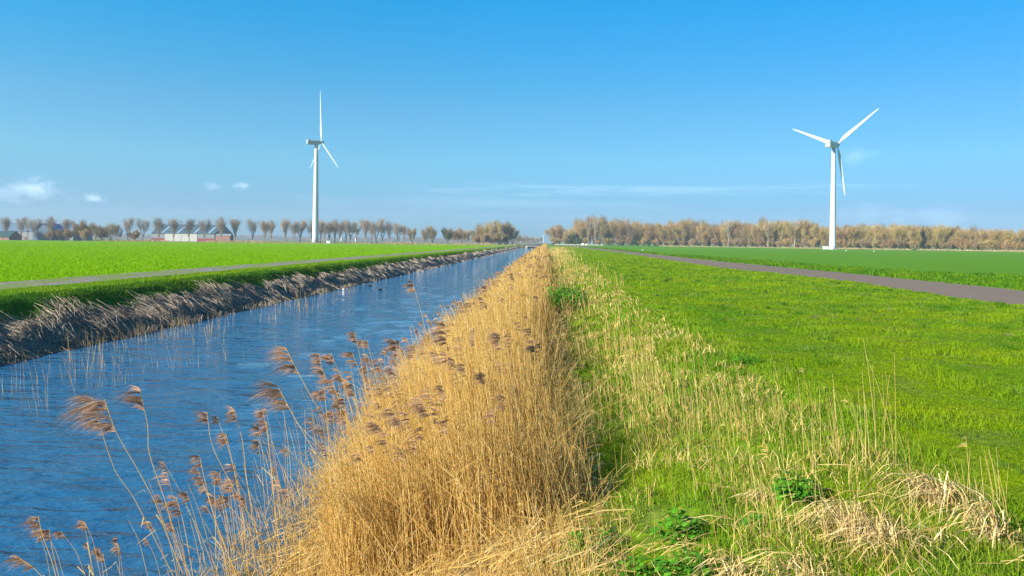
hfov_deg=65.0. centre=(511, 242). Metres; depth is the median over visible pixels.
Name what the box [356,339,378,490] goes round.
reed
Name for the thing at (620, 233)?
woodland tree
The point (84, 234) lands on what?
bush
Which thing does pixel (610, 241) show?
bush
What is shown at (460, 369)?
reed
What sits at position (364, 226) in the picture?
avenue tree
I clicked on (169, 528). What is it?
reed
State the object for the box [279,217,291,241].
avenue tree
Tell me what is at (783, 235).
woodland tree
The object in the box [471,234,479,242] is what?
bush
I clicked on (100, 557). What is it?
reed
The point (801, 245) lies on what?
woodland tree
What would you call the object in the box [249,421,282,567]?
reed
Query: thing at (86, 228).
tree
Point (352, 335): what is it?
reed
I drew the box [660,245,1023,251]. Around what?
pale reed strip
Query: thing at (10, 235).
green shed
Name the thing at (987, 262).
wheat field
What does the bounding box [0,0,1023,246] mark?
sky
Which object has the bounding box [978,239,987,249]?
bush
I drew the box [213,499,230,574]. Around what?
reed
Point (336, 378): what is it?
reed
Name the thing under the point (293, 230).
avenue tree
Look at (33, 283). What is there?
farm track
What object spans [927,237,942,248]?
bush
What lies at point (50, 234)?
bush
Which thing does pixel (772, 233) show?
woodland tree
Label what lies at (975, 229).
woodland tree
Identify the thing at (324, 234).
avenue tree
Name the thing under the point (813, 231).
woodland tree
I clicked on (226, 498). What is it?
reed
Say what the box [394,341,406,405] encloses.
reed
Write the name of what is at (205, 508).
reed
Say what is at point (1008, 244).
bush
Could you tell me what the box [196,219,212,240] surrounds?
avenue tree
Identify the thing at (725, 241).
bush
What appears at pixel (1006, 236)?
woodland tree
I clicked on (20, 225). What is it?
avenue tree
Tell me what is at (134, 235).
bush
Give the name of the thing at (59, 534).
reed
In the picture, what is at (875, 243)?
bush
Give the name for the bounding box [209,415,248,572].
reed
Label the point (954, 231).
woodland tree
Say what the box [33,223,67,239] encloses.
blue barn
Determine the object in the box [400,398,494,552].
reed
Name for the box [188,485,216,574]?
reed
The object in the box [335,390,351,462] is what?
reed
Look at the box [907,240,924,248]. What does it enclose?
bush
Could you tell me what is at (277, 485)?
reed
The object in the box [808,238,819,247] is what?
bush
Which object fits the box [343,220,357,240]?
avenue tree
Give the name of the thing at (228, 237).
brick shed
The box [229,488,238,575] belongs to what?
reed
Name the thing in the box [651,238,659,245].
bush
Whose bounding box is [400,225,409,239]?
avenue tree
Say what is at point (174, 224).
avenue tree
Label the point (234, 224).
avenue tree
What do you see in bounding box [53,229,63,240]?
bush
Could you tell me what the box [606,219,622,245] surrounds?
woodland tree
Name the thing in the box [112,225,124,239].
bush
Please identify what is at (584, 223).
woodland tree
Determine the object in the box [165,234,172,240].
sliding door
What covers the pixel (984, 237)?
woodland tree
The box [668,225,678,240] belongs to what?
woodland tree
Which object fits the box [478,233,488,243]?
bush
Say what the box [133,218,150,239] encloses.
avenue tree
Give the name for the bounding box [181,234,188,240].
sliding door
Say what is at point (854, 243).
bush
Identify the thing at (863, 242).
bush
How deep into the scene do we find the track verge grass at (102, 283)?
37.70 m
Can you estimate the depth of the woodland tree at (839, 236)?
436.47 m
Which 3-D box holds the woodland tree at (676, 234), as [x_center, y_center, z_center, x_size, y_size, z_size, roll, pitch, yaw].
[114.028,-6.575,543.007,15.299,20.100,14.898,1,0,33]
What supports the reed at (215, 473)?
in the canal water
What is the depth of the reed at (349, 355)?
7.42 m
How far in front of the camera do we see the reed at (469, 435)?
7.65 m
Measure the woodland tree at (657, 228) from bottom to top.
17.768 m
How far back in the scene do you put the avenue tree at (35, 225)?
477.36 m
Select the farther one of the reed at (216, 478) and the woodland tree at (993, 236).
the woodland tree at (993, 236)
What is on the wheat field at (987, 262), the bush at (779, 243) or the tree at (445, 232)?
the bush at (779, 243)
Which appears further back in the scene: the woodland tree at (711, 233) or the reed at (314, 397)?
the woodland tree at (711, 233)
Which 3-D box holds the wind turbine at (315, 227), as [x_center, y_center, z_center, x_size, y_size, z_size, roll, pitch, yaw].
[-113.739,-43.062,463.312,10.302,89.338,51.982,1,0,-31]
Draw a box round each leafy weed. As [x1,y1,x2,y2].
[539,281,591,312]
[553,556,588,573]
[556,284,587,300]
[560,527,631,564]
[617,555,663,575]
[649,507,705,545]
[654,547,737,575]
[733,352,762,364]
[737,514,782,532]
[771,471,820,502]
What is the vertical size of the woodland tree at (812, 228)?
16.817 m
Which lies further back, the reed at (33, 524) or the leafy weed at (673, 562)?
the reed at (33, 524)
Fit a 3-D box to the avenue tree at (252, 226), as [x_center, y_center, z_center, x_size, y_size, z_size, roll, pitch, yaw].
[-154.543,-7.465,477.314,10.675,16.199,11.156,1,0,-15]
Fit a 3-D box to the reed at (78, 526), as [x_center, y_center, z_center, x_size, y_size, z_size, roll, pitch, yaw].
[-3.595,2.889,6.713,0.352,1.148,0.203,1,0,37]
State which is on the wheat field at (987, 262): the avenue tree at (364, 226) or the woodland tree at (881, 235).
the woodland tree at (881, 235)
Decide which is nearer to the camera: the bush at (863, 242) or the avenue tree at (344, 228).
the bush at (863, 242)
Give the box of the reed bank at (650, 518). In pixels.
[274,243,1023,575]
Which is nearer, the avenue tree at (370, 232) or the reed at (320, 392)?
the reed at (320, 392)
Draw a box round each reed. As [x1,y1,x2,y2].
[0,555,41,575]
[18,516,55,575]
[30,532,49,573]
[36,530,58,575]
[46,244,633,575]
[51,531,89,575]
[65,398,183,575]
[71,520,92,575]
[78,521,100,575]
[81,543,93,574]
[87,548,103,575]
[96,553,106,572]
[103,385,187,575]
[105,543,122,575]
[110,537,119,569]
[140,521,168,575]
[142,539,159,574]
[158,495,192,574]
[164,523,179,572]
[176,492,206,575]
[186,455,236,575]
[186,476,226,574]
[186,507,214,574]
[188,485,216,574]
[192,411,276,575]
[199,505,235,575]
[205,493,232,553]
[207,471,228,533]
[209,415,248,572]
[210,477,235,569]
[213,433,242,538]
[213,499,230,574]
[216,495,234,552]
[220,479,239,543]
[222,406,264,574]
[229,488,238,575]
[232,493,250,535]
[235,495,255,575]
[247,380,402,575]
[247,439,265,511]
[248,422,288,574]
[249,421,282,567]
[252,410,277,573]
[264,346,455,568]
[268,468,280,522]
[306,353,330,491]
[309,365,403,510]
[310,389,331,524]
[311,392,335,473]
[313,379,373,497]
[319,410,337,483]
[320,354,351,454]
[327,353,357,440]
[328,368,367,527]
[329,398,344,498]
[331,409,360,505]
[334,396,351,545]
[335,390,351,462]
[336,352,387,516]
[337,379,362,427]
[341,381,376,481]
[346,332,378,562]
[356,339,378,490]
[357,363,377,439]
[359,354,381,425]
[359,422,542,562]
[360,340,391,540]
[373,408,532,556]
[380,338,407,519]
[382,339,413,430]
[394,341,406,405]
[399,281,446,521]
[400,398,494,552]
[425,321,451,515]
[453,363,489,503]
[471,372,499,480]
[482,329,511,481]
[521,340,537,482]
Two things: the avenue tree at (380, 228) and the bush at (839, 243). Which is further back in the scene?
the avenue tree at (380, 228)
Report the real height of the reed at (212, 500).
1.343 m
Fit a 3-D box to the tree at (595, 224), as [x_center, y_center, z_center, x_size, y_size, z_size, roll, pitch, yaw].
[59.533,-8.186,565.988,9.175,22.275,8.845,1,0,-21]
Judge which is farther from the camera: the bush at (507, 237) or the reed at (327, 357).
the bush at (507, 237)
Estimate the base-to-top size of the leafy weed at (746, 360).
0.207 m
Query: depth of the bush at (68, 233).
461.15 m
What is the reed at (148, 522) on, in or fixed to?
on the reed bank at (650, 518)
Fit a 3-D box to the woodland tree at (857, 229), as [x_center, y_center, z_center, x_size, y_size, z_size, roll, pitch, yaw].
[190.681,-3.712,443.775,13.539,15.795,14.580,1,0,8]
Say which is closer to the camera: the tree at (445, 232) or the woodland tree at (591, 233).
the tree at (445, 232)
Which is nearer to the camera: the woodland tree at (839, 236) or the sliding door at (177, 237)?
the woodland tree at (839, 236)
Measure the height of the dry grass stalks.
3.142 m
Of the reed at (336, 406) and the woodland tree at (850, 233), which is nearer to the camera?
the reed at (336, 406)
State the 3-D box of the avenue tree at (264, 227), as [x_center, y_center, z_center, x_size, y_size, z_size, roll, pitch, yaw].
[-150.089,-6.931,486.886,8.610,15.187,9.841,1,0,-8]
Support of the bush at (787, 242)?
on the wheat field at (987, 262)
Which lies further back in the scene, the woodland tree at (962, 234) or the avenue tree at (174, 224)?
the avenue tree at (174, 224)
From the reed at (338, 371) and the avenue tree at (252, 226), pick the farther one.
the avenue tree at (252, 226)
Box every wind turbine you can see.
[306,98,337,242]
[793,108,878,249]
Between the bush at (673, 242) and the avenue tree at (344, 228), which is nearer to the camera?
the avenue tree at (344, 228)
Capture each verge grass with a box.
[0,245,515,295]
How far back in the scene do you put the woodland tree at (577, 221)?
600.75 m
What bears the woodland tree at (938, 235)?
on the wheat field at (987, 262)
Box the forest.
[93,234,539,242]
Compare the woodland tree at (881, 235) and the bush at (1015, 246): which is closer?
the bush at (1015, 246)
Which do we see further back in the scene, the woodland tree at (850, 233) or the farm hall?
the farm hall
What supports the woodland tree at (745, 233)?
on the wheat field at (987, 262)
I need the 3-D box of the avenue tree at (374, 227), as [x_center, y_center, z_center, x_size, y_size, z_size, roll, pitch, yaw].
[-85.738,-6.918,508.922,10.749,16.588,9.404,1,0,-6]
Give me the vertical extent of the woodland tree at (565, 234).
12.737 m
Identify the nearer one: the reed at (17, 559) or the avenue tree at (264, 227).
the reed at (17, 559)
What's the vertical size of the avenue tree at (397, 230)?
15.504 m
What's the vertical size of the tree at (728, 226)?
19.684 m
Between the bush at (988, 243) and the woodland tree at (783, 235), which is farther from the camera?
the woodland tree at (783, 235)
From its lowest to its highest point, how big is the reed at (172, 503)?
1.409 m
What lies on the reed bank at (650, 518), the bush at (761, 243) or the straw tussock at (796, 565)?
the straw tussock at (796, 565)
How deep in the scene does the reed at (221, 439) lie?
8.54 m
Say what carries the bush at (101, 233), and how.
on the pasture
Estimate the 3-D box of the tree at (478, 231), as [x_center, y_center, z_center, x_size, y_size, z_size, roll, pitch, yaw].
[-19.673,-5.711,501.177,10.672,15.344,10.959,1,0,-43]
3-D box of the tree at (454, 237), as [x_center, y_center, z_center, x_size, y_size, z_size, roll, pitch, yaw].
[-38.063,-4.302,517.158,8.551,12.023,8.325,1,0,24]
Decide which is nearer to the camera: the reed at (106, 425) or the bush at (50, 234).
the reed at (106, 425)
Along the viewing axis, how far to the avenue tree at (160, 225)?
468.73 m
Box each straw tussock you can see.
[677,550,773,575]
[724,480,775,505]
[732,548,860,575]
[771,495,905,546]
[803,509,968,575]
[860,462,1002,523]
[922,496,1023,556]
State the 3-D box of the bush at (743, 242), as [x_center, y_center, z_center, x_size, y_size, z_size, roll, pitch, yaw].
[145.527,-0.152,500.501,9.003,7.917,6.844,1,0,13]
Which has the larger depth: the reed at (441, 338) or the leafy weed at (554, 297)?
the leafy weed at (554, 297)
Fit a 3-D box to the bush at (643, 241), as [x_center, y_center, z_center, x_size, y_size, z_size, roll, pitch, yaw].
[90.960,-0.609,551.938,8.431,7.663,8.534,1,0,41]
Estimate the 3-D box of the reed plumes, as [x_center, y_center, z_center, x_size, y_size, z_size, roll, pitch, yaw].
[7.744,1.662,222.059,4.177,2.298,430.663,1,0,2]
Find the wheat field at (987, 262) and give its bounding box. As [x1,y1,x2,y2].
[560,243,1023,275]
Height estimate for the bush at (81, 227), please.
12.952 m
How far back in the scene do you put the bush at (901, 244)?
401.15 m
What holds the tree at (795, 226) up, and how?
on the wheat field at (987, 262)
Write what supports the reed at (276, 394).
on the reed bank at (650, 518)
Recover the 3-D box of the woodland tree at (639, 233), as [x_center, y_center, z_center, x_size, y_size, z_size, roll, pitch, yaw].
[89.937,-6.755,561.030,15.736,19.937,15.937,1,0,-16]
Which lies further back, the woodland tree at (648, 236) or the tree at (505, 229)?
the woodland tree at (648, 236)
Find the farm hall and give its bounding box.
[0,223,92,240]
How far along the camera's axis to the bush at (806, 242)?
456.57 m
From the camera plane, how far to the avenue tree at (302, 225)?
485.08 m
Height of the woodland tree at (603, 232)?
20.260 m
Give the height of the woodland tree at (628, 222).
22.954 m
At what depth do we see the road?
40.70 m
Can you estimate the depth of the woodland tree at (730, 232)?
511.46 m
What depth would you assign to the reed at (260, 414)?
7.79 m
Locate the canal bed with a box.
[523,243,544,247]
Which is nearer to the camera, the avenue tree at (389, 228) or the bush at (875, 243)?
the bush at (875, 243)
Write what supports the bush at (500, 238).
on the pasture
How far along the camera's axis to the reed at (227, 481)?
8.59 m
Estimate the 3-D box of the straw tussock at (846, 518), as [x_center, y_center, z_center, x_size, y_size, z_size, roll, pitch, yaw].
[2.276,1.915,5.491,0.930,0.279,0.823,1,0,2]
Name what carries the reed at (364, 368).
on the reed bank at (650, 518)
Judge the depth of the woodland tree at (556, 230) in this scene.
593.94 m
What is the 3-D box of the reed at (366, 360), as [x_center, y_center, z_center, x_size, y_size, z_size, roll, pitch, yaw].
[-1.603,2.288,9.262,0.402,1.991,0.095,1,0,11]
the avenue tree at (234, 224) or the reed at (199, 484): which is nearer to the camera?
the reed at (199, 484)
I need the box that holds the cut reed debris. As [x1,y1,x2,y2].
[0,246,519,363]
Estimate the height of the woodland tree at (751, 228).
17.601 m
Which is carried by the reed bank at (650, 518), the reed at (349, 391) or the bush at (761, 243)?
the reed at (349, 391)
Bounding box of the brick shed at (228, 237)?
[215,234,232,240]
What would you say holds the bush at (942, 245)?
on the wheat field at (987, 262)
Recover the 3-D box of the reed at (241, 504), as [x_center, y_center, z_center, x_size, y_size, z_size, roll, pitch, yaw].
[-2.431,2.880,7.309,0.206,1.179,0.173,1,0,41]
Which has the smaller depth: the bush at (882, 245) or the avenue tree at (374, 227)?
the bush at (882, 245)
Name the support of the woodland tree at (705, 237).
on the wheat field at (987, 262)
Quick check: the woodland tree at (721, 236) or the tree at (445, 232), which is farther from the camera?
the woodland tree at (721, 236)
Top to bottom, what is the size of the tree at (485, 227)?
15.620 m
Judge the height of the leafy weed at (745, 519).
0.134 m
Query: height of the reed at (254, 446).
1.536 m
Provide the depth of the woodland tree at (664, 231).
548.95 m
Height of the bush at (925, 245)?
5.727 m
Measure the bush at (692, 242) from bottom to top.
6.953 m
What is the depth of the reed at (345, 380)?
9.49 m
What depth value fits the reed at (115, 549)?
6.35 m
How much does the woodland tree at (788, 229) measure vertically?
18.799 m
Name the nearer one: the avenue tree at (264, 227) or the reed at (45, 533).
the reed at (45, 533)
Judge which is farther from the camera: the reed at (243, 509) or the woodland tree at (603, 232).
the woodland tree at (603, 232)
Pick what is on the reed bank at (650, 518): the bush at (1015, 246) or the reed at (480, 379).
the reed at (480, 379)
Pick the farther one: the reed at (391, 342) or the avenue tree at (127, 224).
the avenue tree at (127, 224)
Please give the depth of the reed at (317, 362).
8.92 m
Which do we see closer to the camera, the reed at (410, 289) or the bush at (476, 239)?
the reed at (410, 289)
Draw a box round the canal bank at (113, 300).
[0,243,539,365]
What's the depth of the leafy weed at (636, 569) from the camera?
5.49 m
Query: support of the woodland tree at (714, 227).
on the wheat field at (987, 262)
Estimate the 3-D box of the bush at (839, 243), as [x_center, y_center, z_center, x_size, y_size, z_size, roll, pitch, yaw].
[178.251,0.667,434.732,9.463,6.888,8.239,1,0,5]
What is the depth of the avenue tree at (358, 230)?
540.28 m
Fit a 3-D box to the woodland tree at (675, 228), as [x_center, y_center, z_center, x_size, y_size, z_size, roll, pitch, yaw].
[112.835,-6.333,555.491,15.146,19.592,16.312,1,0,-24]
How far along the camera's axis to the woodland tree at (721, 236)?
521.29 m
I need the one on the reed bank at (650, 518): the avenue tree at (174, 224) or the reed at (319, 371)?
the reed at (319, 371)
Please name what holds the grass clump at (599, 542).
on the reed bank at (650, 518)
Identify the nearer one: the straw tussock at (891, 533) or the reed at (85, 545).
the straw tussock at (891, 533)
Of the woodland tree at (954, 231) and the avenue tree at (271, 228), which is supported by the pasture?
the avenue tree at (271, 228)
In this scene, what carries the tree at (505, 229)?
on the pasture
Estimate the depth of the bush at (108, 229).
462.54 m
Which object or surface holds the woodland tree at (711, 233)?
on the wheat field at (987, 262)
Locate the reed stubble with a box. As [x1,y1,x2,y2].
[8,248,521,360]
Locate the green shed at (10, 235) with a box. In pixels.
[0,231,21,239]
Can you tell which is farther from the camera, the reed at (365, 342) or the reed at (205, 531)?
the reed at (365, 342)
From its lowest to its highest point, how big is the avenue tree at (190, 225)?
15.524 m
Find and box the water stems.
[1,283,353,418]
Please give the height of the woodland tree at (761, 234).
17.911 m
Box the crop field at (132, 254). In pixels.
[0,240,506,281]
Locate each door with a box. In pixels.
[38,235,45,239]
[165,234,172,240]
[173,234,180,240]
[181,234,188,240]
[189,234,196,241]
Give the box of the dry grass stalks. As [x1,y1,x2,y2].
[451,246,1023,575]
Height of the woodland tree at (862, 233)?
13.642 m
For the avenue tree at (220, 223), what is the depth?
466.68 m
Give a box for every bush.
[45,230,54,240]
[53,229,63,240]
[62,228,75,240]
[71,221,86,238]
[79,229,89,240]
[94,225,111,239]
[103,223,115,240]
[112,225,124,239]
[126,229,141,239]
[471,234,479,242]
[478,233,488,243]
[484,232,497,243]
[494,232,504,244]
[502,232,511,244]
[549,236,561,243]
[574,238,581,243]
[582,237,590,243]
[603,237,614,244]
[622,237,634,245]
[641,237,649,245]
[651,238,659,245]
[667,240,676,245]
[689,238,696,245]
[699,239,707,245]
[711,239,718,246]
[722,238,731,246]
[731,238,739,246]
[739,237,749,246]
[748,237,758,246]
[754,238,766,246]
[775,240,782,246]
[781,238,791,246]
[800,237,811,246]
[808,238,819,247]
[836,238,849,247]
[850,239,858,247]
[856,238,870,247]
[870,238,880,247]
[879,242,887,247]
[883,239,897,248]
[896,238,909,248]
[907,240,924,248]
[919,240,928,248]
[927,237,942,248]
[938,240,947,249]
[945,239,956,249]
[951,237,973,249]
[959,240,973,249]
[973,242,980,249]
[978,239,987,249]
[982,238,1000,249]
[992,241,1002,249]
[1002,239,1013,249]
[1012,240,1022,250]
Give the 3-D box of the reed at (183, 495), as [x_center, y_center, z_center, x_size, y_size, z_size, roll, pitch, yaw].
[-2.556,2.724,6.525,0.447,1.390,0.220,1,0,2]
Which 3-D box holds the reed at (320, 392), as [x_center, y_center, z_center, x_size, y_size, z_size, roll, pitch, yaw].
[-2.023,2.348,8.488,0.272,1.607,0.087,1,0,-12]
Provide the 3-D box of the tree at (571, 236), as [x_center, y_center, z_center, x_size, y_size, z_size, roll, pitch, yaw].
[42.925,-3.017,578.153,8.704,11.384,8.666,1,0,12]
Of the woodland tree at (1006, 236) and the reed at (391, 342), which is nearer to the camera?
the reed at (391, 342)
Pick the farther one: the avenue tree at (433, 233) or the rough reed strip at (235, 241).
the avenue tree at (433, 233)
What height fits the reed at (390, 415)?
1.322 m
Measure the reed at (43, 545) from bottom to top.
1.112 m
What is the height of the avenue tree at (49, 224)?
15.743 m
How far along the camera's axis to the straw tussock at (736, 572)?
5.02 m
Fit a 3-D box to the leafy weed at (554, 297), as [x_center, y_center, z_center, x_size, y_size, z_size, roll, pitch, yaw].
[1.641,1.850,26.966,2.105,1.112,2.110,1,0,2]
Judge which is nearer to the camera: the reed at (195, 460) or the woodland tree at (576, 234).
the reed at (195, 460)
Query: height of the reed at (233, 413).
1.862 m
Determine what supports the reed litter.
on the reed bank at (650, 518)
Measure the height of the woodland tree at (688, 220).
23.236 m
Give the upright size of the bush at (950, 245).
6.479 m
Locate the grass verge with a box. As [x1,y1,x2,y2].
[563,244,1023,290]
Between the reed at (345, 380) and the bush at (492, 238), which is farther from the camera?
the bush at (492, 238)
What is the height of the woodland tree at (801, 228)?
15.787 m
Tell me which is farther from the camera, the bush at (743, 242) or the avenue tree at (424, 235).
the avenue tree at (424, 235)
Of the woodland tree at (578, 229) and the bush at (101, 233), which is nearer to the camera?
the bush at (101, 233)
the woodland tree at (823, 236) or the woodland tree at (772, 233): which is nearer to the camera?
the woodland tree at (823, 236)
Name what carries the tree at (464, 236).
on the pasture
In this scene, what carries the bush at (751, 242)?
on the wheat field at (987, 262)
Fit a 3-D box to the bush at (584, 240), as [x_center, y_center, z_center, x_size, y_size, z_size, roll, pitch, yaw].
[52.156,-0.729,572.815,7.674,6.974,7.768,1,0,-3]
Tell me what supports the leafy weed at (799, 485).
on the reed bank at (650, 518)
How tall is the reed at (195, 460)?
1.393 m
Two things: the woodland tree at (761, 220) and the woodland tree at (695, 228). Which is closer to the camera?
the woodland tree at (761, 220)
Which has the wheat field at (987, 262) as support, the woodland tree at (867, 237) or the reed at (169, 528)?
the woodland tree at (867, 237)
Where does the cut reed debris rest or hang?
on the canal bank at (113, 300)
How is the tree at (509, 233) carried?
on the pasture
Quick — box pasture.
[43,238,533,244]
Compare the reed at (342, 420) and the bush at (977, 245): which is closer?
the reed at (342, 420)
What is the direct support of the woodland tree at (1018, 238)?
on the wheat field at (987, 262)
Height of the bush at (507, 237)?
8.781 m
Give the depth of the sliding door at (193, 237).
544.71 m
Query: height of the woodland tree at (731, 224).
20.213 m
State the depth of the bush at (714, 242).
520.04 m
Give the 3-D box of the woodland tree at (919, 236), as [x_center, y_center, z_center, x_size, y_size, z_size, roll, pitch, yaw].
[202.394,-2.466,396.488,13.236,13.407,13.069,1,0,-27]
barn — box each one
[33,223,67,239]
[151,224,232,241]
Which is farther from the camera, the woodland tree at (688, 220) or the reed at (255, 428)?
the woodland tree at (688, 220)
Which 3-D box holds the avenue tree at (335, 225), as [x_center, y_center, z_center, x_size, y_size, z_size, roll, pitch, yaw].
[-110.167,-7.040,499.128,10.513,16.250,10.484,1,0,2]
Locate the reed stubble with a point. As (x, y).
(253, 306)
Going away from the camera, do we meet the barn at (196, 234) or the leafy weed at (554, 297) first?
the leafy weed at (554, 297)
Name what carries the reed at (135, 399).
on the reed bank at (650, 518)
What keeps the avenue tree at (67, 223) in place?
on the pasture
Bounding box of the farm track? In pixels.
[0,243,535,288]
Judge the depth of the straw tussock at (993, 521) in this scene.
5.06 m
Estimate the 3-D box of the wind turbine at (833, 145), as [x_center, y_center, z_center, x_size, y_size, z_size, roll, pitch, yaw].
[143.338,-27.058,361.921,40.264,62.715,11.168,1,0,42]
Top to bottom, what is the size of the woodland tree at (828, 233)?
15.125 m
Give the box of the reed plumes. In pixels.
[147,244,548,504]
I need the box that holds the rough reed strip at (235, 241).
[96,239,516,244]
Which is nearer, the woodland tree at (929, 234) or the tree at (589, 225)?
the woodland tree at (929, 234)
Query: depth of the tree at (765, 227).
479.59 m
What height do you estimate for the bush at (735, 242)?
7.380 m
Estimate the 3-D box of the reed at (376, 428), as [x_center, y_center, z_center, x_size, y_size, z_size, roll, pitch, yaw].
[-0.472,1.952,6.227,1.520,1.093,0.191,1,0,2]
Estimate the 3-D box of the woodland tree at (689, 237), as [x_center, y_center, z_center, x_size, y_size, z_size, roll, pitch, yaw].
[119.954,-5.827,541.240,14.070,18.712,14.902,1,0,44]
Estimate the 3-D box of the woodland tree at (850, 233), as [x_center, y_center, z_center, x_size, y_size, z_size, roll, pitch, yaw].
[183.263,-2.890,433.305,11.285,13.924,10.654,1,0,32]
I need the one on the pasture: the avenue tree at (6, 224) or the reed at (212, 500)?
the avenue tree at (6, 224)
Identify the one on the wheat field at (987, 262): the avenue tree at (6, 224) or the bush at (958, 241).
the bush at (958, 241)
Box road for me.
[560,244,1023,304]
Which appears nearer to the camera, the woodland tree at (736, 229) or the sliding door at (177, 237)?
the woodland tree at (736, 229)
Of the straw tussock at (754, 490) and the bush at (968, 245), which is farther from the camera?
the bush at (968, 245)
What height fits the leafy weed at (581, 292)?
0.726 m
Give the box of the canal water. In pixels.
[0,248,533,575]
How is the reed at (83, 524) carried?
in the canal water
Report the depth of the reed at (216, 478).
7.84 m
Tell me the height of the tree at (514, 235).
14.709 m
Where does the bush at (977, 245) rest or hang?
on the wheat field at (987, 262)
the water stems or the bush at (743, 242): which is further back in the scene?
the bush at (743, 242)
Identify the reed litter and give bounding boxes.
[176,290,645,575]
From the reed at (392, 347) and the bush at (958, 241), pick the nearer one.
the reed at (392, 347)
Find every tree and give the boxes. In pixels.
[0,217,12,230]
[15,216,30,239]
[24,220,30,239]
[28,217,42,239]
[44,215,57,230]
[60,218,74,230]
[78,219,91,240]
[88,221,100,239]
[121,217,134,239]
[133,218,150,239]
[152,217,165,239]
[165,218,179,241]
[180,219,194,241]
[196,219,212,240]
[213,217,228,239]
[229,218,242,239]
[244,219,259,240]
[258,220,270,241]
[265,220,276,237]
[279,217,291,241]
[289,223,300,242]
[293,218,307,242]
[304,219,312,239]
[319,219,326,242]
[322,224,328,242]
[324,220,333,240]
[330,219,340,242]
[336,224,343,242]
[340,220,351,242]
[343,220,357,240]
[353,223,361,242]
[359,218,371,242]
[367,224,377,242]
[368,218,381,242]
[377,218,391,242]
[384,222,393,242]
[392,223,403,239]
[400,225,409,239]
[407,228,416,242]
[420,225,430,242]
[427,225,436,242]
[442,226,454,242]
[447,227,457,243]
[454,229,462,242]
[457,229,465,242]
[465,229,471,241]
[467,229,475,243]
[472,223,484,235]
[479,222,491,242]
[484,219,501,243]
[493,219,509,244]
[502,221,516,244]
[510,224,518,243]
[544,226,562,239]
[552,223,566,244]
[562,229,572,243]
[566,231,575,243]
[567,227,582,243]
[571,216,585,224]
[573,214,597,240]
[574,222,592,243]
[583,219,602,243]
[584,217,593,245]
[590,213,606,245]
[592,218,601,245]
[596,220,614,245]
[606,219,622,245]
[611,221,630,245]
[617,217,630,245]
[622,223,638,245]
[631,220,648,241]
[641,224,655,245]
[646,223,663,245]
[658,225,674,241]
[668,222,682,245]
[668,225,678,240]
[670,220,688,245]
[675,218,689,245]
[677,216,694,245]
[681,221,699,245]
[690,220,707,245]
[691,218,709,244]
[695,224,712,245]
[706,227,720,245]
[710,221,722,244]
[712,223,723,245]
[718,221,740,246]
[720,217,741,246]
[722,219,732,246]
[731,220,749,246]
[738,226,755,246]
[748,222,766,246]
[753,222,777,246]
[756,215,769,246]
[761,220,783,246]
[762,220,773,246]
[776,220,796,246]
[782,220,807,242]
[788,219,801,246]
[791,218,812,246]
[797,222,811,247]
[801,225,824,241]
[805,223,820,244]
[815,226,829,242]
[825,225,842,239]
[836,227,850,247]
[843,225,859,247]
[847,224,868,247]
[852,226,868,247]
[860,225,880,247]
[870,223,891,248]
[884,226,897,241]
[888,223,911,248]
[901,225,917,248]
[906,224,932,248]
[920,226,935,248]
[931,225,953,248]
[942,226,961,242]
[950,229,972,249]
[967,230,981,249]
[969,224,988,240]
[976,229,989,248]
[989,229,1004,249]
[999,230,1016,249]
[1011,231,1023,249]
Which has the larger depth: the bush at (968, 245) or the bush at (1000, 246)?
the bush at (968, 245)
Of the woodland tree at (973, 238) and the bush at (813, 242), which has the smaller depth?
the woodland tree at (973, 238)
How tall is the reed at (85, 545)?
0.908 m
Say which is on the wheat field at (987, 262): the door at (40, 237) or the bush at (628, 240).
the bush at (628, 240)
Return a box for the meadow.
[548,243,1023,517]
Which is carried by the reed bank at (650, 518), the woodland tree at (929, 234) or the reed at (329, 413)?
the reed at (329, 413)
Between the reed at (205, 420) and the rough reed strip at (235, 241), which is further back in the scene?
the rough reed strip at (235, 241)
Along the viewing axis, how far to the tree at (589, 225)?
569.26 m
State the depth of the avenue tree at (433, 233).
526.25 m
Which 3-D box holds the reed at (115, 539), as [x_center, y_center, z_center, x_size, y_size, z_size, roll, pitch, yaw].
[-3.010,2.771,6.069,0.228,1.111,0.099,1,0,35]
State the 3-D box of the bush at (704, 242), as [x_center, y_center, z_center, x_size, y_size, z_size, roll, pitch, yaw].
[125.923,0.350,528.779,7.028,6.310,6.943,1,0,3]
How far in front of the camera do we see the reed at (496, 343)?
8.21 m
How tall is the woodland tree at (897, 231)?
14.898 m

